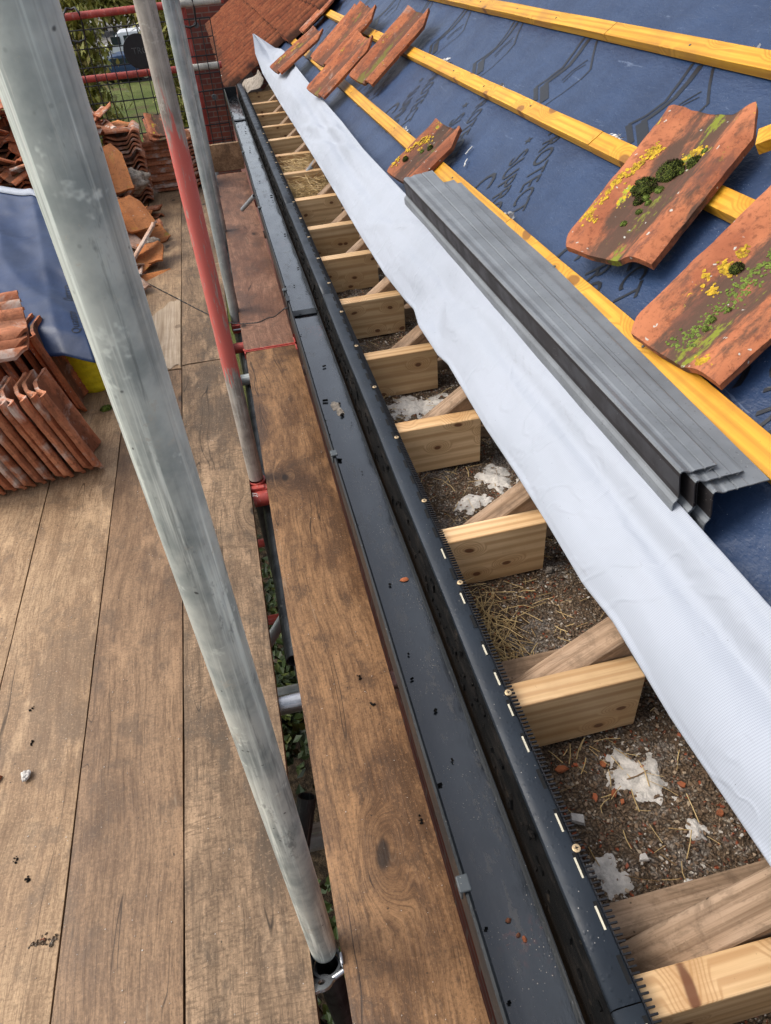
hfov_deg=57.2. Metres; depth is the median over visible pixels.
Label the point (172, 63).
willow shrub
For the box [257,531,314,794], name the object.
garden shrub
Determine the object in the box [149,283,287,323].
black cable
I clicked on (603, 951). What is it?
eaves vent
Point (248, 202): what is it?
pipe stub
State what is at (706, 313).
pantile
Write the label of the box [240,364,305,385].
cross tube
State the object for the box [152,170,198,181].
pantile
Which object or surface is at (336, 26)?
pantile
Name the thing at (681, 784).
tile shard
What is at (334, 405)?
silt clot
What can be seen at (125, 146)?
pantile
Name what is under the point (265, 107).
rafter foot block
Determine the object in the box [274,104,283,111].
old rafter
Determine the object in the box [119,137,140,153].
pantile
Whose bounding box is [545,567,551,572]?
mortar stone
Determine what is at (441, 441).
rafter foot block
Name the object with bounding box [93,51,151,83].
parked car
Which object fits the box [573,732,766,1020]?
terracotta crumbs
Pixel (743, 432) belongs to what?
roof batten
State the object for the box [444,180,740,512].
plastic trim
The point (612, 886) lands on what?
mortar patch
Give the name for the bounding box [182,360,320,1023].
scaffold board
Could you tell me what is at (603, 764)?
tile shard
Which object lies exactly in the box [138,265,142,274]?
broken tile
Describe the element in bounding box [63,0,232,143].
guard
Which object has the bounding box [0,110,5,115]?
pantile
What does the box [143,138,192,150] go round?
pantile
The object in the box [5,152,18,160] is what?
pantile
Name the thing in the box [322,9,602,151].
roof batten
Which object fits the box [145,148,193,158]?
pantile
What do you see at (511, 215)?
torn tuft
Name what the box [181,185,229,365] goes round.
scaffold board
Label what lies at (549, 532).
ceiling joist
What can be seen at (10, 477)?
pantile
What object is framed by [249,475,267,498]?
coupler
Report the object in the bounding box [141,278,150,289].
broken tile
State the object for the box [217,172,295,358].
scaffold board
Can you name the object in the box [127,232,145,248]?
broken tile
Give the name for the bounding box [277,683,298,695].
cross tube
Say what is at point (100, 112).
pantile
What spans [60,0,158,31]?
garden tree
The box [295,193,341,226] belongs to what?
rafter foot block
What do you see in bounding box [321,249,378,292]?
rafter foot block
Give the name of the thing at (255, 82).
lead flashing
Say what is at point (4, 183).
pantile
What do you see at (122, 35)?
parked van
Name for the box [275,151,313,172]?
rafter foot block
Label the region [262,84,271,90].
old rafter
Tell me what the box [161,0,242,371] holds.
scaffold standard
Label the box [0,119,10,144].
pantile
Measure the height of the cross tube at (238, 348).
0.048 m
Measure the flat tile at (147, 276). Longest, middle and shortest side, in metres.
0.195 x 0.131 x 0.015 m
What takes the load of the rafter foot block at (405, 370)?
on the debris bed
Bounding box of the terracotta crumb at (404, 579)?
[400,577,408,581]
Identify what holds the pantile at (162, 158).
on the pantile at (162, 162)
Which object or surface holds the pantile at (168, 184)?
on the pantile at (169, 188)
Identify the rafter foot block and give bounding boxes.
[248,90,273,102]
[252,100,279,113]
[257,111,287,125]
[262,123,294,138]
[268,135,303,154]
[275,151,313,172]
[283,168,325,187]
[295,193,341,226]
[307,220,358,256]
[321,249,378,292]
[340,290,404,338]
[364,343,437,397]
[395,409,480,472]
[440,509,546,583]
[506,656,644,747]
[627,937,770,1023]
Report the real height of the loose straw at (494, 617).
0.062 m
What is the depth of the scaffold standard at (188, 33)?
5.62 m
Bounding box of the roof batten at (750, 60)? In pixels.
[604,22,770,79]
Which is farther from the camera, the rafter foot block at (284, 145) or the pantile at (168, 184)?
the pantile at (168, 184)
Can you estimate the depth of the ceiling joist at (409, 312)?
2.51 m
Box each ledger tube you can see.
[215,172,294,665]
[270,616,280,646]
[296,792,315,848]
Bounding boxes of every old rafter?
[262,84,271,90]
[268,94,277,100]
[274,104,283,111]
[280,116,291,123]
[287,128,299,136]
[295,142,313,157]
[305,159,326,178]
[317,183,341,205]
[331,210,350,222]
[346,238,377,263]
[366,277,406,304]
[390,325,438,358]
[420,386,482,424]
[463,481,537,524]
[507,617,640,684]
[620,865,770,975]
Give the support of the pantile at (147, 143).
on the pantile at (149, 148)
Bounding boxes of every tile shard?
[555,765,568,773]
[600,761,606,766]
[611,788,616,797]
[677,781,685,787]
[716,809,723,816]
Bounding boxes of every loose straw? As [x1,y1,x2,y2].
[279,149,328,197]
[289,175,326,225]
[350,292,665,852]
[396,406,719,881]
[463,577,538,661]
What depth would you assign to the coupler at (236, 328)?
3.51 m
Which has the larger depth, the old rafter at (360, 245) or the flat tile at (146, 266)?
the flat tile at (146, 266)
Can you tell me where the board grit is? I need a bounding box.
[5,326,475,1023]
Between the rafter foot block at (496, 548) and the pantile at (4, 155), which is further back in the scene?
the pantile at (4, 155)
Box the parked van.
[99,27,139,59]
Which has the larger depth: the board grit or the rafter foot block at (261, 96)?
the rafter foot block at (261, 96)
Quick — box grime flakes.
[240,98,601,1020]
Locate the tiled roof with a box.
[205,0,328,86]
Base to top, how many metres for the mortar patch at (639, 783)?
0.022 m
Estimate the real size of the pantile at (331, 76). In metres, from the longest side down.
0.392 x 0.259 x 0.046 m
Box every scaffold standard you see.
[0,0,336,962]
[133,0,262,481]
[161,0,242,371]
[174,0,227,246]
[181,7,212,144]
[256,506,298,686]
[315,955,352,1023]
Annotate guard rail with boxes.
[65,0,223,20]
[81,61,221,82]
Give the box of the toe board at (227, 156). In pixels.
[209,141,244,171]
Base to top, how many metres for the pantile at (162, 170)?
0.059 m
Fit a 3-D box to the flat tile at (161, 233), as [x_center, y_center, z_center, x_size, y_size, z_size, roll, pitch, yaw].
[-1.447,-1.706,4.368,0.226,0.017,0.152,-34,73,-32]
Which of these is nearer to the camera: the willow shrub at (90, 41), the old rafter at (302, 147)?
the old rafter at (302, 147)
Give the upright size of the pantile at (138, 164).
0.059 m
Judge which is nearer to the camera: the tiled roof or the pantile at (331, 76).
the pantile at (331, 76)
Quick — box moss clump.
[100,404,111,411]
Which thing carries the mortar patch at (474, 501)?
on the debris bed
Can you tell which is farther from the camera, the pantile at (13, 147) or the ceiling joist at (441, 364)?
the pantile at (13, 147)
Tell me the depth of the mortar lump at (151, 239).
4.20 m
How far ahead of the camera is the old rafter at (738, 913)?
0.86 m
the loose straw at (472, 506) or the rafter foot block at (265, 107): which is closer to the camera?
the loose straw at (472, 506)
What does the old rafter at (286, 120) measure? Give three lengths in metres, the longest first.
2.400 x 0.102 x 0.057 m
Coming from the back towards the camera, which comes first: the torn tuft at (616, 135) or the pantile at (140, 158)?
the pantile at (140, 158)
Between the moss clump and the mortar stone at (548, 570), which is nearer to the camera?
the mortar stone at (548, 570)
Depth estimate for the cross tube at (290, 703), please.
1.75 m
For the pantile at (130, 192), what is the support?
on the flat tile
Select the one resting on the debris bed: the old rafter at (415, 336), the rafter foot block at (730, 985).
the rafter foot block at (730, 985)
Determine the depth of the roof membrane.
1.60 m
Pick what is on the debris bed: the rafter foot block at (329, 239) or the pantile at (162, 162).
the rafter foot block at (329, 239)
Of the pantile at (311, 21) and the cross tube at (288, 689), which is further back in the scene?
the pantile at (311, 21)
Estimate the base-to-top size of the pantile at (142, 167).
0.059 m
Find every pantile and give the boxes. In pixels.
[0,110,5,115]
[0,116,18,158]
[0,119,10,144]
[0,129,9,135]
[0,136,15,147]
[0,143,8,151]
[0,150,10,158]
[0,157,27,185]
[0,158,14,165]
[0,176,29,185]
[0,290,27,340]
[0,298,27,349]
[0,307,28,361]
[0,361,21,382]
[0,365,8,380]
[0,375,66,477]
[0,376,73,477]
[0,410,55,480]
[0,428,46,483]
[0,444,36,487]
[0,460,26,489]
[0,472,16,491]
[1,184,32,194]
[3,159,23,168]
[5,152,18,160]
[5,179,30,188]
[8,129,20,156]
[9,164,25,175]
[13,353,35,373]
[13,372,85,472]
[22,369,93,469]
[23,349,42,374]
[26,313,77,408]
[30,315,88,411]
[33,368,103,468]
[93,102,110,121]
[96,118,116,128]
[97,125,133,135]
[103,120,139,140]
[103,131,138,144]
[103,134,139,149]
[118,189,152,200]
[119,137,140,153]
[122,141,142,157]
[124,147,145,164]
[124,184,134,196]
[126,156,144,167]
[132,181,152,196]
[133,158,146,169]
[137,165,147,171]
[141,191,153,203]
[142,118,166,141]
[142,129,191,146]
[143,113,165,136]
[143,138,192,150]
[145,144,192,153]
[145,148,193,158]
[147,152,194,161]
[147,155,195,165]
[147,204,162,211]
[149,159,196,168]
[149,162,196,173]
[151,162,197,176]
[151,213,164,217]
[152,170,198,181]
[152,174,199,184]
[152,177,200,188]
[154,181,201,191]
[270,26,323,74]
[299,0,334,33]
[307,30,373,99]
[311,4,368,57]
[312,1,376,66]
[349,5,429,86]
[387,118,461,183]
[566,102,757,269]
[631,185,770,389]
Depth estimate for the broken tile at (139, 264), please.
3.95 m
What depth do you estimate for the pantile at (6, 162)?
3.91 m
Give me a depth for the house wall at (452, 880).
2.54 m
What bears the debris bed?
on the house wall at (452, 880)
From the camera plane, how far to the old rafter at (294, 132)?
4.29 m
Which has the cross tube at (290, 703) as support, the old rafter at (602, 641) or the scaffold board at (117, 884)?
the scaffold board at (117, 884)
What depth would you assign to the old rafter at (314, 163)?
3.67 m
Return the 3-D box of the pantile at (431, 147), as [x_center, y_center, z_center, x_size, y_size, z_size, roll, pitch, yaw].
[0.137,-1.234,2.424,0.249,0.040,0.250,-43,43,7]
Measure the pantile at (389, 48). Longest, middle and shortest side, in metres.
0.424 x 0.280 x 0.049 m
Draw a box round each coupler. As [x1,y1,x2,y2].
[230,321,240,333]
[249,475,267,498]
[311,948,343,994]
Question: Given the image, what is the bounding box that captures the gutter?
[223,86,584,1023]
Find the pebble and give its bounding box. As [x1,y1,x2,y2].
[21,769,30,781]
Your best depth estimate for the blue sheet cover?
3.00 m
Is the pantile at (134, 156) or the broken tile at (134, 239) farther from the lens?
the pantile at (134, 156)
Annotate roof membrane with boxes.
[253,0,770,866]
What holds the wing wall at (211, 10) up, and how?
on the ground
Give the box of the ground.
[2,59,339,1011]
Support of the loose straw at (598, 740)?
on the debris bed
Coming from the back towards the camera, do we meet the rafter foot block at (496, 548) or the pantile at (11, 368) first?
the pantile at (11, 368)
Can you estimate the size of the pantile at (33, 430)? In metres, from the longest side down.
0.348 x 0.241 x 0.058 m
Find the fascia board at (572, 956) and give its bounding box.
[236,84,626,1023]
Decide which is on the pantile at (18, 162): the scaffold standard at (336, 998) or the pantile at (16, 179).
the pantile at (16, 179)
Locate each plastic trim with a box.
[403,170,716,510]
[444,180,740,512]
[458,183,743,514]
[476,197,769,530]
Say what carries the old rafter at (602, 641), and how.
on the house wall at (452, 880)
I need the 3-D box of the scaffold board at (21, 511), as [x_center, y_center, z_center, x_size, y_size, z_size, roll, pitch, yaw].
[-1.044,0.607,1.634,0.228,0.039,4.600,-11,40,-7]
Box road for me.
[72,15,138,47]
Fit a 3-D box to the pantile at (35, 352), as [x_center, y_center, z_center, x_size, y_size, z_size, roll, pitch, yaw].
[-1.316,-0.595,2.796,0.042,0.360,0.238,-25,42,-4]
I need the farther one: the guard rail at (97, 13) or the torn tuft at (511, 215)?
the guard rail at (97, 13)
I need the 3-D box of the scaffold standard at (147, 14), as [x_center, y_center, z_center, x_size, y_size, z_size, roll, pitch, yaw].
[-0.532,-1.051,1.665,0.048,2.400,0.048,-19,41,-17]
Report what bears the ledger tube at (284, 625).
attached to the scaffold standard at (176, 40)
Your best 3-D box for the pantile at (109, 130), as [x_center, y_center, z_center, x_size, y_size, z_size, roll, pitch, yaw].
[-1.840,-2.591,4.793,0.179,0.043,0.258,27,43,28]
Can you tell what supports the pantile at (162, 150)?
on the pantile at (157, 155)
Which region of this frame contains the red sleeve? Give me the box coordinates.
[252,490,269,507]
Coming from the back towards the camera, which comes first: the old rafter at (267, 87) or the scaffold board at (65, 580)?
the old rafter at (267, 87)
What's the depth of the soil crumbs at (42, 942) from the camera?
1.32 m
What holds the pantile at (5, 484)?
on the scaffold board at (21, 511)
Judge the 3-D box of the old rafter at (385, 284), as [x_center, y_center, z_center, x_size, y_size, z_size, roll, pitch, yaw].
[0.761,-1.329,2.165,2.400,0.102,0.057,-38,38,15]
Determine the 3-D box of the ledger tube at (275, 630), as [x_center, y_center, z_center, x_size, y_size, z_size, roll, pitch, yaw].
[-0.590,0.699,3.092,0.049,0.048,0.887,19,65,26]
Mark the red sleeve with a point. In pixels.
(260, 498)
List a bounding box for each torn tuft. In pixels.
[505,211,515,218]
[611,133,623,138]
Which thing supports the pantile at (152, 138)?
on the pantile at (147, 143)
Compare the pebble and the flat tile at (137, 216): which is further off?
the flat tile at (137, 216)
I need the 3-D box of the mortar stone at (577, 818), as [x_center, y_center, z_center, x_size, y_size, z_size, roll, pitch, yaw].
[0.296,0.473,1.090,0.024,0.007,0.016,6,41,13]
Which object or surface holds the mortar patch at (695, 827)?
on the debris bed
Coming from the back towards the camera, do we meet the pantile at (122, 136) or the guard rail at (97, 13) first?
the guard rail at (97, 13)
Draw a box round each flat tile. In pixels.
[102,143,134,194]
[111,120,129,126]
[118,195,157,233]
[133,223,170,242]
[136,258,151,273]
[137,240,163,263]
[141,268,169,280]
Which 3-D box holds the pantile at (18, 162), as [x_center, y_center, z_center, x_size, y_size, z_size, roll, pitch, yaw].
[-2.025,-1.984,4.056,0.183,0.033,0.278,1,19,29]
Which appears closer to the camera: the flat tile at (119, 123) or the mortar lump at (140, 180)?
the mortar lump at (140, 180)
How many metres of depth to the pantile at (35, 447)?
2.33 m
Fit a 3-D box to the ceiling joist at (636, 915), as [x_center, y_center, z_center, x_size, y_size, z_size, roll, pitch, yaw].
[0.852,0.470,1.036,1.200,0.100,0.045,-11,40,-7]
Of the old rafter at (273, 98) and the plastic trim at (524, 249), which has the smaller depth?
the plastic trim at (524, 249)
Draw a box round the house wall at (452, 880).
[232,72,496,1023]
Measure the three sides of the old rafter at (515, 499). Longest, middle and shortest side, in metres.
2.400 x 0.102 x 0.057 m
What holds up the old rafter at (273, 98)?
on the house wall at (452, 880)
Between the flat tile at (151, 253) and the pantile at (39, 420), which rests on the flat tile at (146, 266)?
the flat tile at (151, 253)
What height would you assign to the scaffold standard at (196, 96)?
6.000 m
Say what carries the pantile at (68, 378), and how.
on the scaffold board at (65, 580)
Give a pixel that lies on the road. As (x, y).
(112, 32)
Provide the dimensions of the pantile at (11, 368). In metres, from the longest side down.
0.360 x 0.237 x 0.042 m
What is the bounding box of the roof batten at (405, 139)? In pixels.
[291,39,510,222]
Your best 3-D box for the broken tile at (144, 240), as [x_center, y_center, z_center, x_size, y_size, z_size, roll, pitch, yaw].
[-1.375,-1.544,4.023,0.089,0.022,0.317,-5,58,48]
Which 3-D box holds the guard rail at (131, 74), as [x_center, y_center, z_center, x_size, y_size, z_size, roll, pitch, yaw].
[-2.044,-3.393,5.494,1.535,0.048,0.048,-11,40,-7]
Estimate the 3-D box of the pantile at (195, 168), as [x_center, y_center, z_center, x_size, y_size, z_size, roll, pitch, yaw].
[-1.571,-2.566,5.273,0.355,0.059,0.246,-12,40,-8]
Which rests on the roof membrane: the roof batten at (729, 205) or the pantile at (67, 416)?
the roof batten at (729, 205)
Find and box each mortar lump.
[116,167,150,196]
[146,237,159,242]
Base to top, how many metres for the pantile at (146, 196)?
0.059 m
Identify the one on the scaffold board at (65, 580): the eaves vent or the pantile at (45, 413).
the pantile at (45, 413)
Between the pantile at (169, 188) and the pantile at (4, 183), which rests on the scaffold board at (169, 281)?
the pantile at (169, 188)
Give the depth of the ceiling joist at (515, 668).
1.26 m
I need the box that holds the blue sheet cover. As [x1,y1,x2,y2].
[0,186,95,362]
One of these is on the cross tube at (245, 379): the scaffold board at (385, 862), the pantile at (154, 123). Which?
the scaffold board at (385, 862)
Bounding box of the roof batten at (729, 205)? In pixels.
[588,132,754,223]
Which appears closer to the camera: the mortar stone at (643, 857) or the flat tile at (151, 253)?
the mortar stone at (643, 857)
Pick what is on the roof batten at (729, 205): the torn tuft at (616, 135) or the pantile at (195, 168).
the torn tuft at (616, 135)
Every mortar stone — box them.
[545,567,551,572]
[570,813,584,825]
[639,853,649,861]
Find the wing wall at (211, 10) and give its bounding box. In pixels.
[185,0,267,174]
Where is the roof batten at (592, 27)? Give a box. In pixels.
[430,0,616,41]
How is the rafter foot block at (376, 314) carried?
on the debris bed
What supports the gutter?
attached to the fascia board at (572, 956)
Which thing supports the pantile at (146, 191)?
on the pantile at (146, 196)
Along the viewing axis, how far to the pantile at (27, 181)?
4.30 m
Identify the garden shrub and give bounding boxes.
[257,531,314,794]
[317,875,344,1023]
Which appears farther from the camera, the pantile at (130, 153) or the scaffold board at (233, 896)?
the pantile at (130, 153)
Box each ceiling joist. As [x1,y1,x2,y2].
[404,303,415,317]
[437,357,449,370]
[481,425,490,437]
[497,648,559,684]
[546,525,552,536]
[603,859,768,943]
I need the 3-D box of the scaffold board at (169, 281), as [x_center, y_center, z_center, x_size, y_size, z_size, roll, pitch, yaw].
[-1.388,-1.674,4.413,0.227,0.039,3.535,-11,40,-7]
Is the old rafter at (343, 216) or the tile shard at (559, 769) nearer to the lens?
the tile shard at (559, 769)
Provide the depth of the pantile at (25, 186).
4.32 m
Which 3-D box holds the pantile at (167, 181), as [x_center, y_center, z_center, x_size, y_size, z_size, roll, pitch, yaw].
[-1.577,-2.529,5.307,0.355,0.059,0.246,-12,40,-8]
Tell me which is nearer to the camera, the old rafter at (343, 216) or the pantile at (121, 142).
the old rafter at (343, 216)
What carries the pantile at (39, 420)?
on the scaffold board at (65, 580)
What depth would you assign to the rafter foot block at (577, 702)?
1.14 m
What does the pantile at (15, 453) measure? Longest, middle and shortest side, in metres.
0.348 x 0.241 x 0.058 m
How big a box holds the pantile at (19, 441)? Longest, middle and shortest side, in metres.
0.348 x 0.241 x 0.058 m
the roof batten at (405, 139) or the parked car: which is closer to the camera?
the roof batten at (405, 139)
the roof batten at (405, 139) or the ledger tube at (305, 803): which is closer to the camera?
the ledger tube at (305, 803)
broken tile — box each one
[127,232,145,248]
[134,220,156,259]
[136,263,157,266]
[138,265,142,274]
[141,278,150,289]
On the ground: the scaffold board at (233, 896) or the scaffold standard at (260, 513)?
the scaffold standard at (260, 513)
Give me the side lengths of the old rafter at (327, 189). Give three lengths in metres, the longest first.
2.400 x 0.102 x 0.057 m
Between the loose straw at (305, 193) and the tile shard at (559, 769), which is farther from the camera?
the loose straw at (305, 193)
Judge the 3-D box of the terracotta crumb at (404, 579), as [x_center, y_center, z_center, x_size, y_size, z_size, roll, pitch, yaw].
[0.038,0.136,1.437,0.019,0.004,0.011,-11,40,-7]
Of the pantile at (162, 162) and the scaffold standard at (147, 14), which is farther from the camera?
the pantile at (162, 162)
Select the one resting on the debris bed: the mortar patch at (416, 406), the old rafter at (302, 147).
the mortar patch at (416, 406)
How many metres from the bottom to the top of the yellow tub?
0.310 m
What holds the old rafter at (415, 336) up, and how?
on the house wall at (452, 880)
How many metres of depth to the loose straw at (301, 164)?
3.74 m
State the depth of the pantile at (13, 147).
4.13 m
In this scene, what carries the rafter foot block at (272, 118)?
on the debris bed
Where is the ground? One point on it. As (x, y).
(306, 779)
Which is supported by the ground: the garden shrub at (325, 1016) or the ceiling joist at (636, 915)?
the garden shrub at (325, 1016)
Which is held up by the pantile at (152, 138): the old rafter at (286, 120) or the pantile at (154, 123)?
the pantile at (154, 123)
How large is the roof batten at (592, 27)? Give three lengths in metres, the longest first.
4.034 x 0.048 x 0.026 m
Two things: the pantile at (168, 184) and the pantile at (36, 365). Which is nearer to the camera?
the pantile at (36, 365)
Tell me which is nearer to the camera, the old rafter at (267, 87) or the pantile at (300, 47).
the pantile at (300, 47)
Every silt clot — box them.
[330,402,339,410]
[336,408,343,415]
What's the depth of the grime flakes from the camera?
1.28 m
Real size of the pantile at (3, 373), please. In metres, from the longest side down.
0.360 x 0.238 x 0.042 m
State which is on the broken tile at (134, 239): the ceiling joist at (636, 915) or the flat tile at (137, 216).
the flat tile at (137, 216)
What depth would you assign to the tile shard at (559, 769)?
1.15 m
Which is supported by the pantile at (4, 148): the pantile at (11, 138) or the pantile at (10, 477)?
the pantile at (11, 138)
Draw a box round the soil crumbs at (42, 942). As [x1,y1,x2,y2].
[28,932,57,948]
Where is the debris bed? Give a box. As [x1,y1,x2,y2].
[292,180,770,1023]
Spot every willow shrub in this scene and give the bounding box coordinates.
[59,0,133,145]
[132,0,188,128]
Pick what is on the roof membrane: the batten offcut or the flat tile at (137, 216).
the batten offcut
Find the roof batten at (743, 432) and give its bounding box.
[506,218,770,483]
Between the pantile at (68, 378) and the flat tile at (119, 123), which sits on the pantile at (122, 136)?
the flat tile at (119, 123)
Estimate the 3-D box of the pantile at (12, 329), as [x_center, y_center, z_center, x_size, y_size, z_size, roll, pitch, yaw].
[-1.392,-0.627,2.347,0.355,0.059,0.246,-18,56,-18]
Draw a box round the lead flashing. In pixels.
[242,70,263,93]
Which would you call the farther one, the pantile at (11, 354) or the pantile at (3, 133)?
the pantile at (3, 133)
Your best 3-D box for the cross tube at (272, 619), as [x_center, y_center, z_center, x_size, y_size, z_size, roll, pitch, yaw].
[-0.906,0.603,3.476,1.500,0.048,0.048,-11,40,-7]
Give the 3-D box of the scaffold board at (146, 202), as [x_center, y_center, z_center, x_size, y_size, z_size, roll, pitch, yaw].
[-1.865,-2.333,5.255,0.227,0.039,1.240,-11,40,-7]
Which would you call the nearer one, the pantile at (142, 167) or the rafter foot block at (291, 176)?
the rafter foot block at (291, 176)
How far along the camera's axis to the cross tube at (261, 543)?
4.12 m
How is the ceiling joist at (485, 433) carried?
on the house wall at (452, 880)
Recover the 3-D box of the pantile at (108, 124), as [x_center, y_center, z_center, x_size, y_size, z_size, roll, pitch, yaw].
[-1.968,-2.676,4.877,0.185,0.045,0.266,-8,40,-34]
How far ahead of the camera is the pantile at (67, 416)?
2.43 m
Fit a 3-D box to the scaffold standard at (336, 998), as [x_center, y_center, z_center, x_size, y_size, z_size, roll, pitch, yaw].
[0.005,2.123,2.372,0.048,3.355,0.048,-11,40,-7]
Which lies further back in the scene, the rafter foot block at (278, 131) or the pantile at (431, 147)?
the rafter foot block at (278, 131)
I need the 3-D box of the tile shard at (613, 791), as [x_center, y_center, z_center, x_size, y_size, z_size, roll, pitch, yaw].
[0.363,0.446,1.123,0.011,0.005,0.016,-11,40,-7]
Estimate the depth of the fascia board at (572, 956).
1.13 m
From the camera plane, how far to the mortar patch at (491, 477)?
1.77 m
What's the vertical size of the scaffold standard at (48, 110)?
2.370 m
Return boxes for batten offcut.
[755,124,770,154]
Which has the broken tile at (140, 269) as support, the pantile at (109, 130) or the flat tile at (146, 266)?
the flat tile at (146, 266)
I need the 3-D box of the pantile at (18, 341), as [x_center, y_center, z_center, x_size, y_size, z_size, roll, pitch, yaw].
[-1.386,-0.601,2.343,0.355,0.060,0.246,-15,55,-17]
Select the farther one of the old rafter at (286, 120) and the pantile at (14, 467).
the old rafter at (286, 120)
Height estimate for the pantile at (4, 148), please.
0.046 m
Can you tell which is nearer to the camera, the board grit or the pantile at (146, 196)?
the board grit
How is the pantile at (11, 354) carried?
on the pantile
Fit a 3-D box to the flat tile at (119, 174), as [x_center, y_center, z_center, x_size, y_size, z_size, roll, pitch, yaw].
[-1.786,-2.193,4.530,0.252,0.028,0.375,-20,78,-9]
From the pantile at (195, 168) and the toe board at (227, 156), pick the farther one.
the toe board at (227, 156)
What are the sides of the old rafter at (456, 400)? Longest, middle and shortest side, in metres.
2.400 x 0.102 x 0.057 m
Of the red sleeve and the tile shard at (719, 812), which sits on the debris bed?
the tile shard at (719, 812)
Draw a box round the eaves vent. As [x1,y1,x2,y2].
[237,83,661,1023]
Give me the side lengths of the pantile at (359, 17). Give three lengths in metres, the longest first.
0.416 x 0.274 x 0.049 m
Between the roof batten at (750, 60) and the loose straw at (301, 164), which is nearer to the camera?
the roof batten at (750, 60)
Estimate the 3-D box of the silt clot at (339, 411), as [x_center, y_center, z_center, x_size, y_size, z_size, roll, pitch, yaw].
[-0.125,-0.278,1.954,0.021,0.004,0.044,-11,40,-7]
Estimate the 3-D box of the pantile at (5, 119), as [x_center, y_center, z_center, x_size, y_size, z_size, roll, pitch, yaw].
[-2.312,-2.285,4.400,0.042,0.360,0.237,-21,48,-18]
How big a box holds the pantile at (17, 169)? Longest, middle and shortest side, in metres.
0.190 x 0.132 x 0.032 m
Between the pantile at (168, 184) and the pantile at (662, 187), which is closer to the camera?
the pantile at (662, 187)
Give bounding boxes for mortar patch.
[387,393,447,420]
[454,494,493,514]
[474,463,518,493]
[586,853,633,899]
[597,747,676,804]
[685,818,709,839]
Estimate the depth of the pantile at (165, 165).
5.16 m
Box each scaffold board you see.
[0,248,135,1023]
[0,464,51,688]
[51,370,185,1023]
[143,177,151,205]
[144,187,181,370]
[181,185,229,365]
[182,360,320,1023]
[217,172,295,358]
[244,344,489,1023]
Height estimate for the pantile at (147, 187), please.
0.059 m
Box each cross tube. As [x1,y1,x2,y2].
[233,334,296,353]
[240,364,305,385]
[258,539,264,547]
[268,613,278,624]
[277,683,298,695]
[278,670,398,715]
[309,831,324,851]
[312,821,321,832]
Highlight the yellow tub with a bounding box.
[66,356,105,392]
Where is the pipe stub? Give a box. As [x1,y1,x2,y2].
[240,194,254,211]
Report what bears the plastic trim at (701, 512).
on the roof membrane

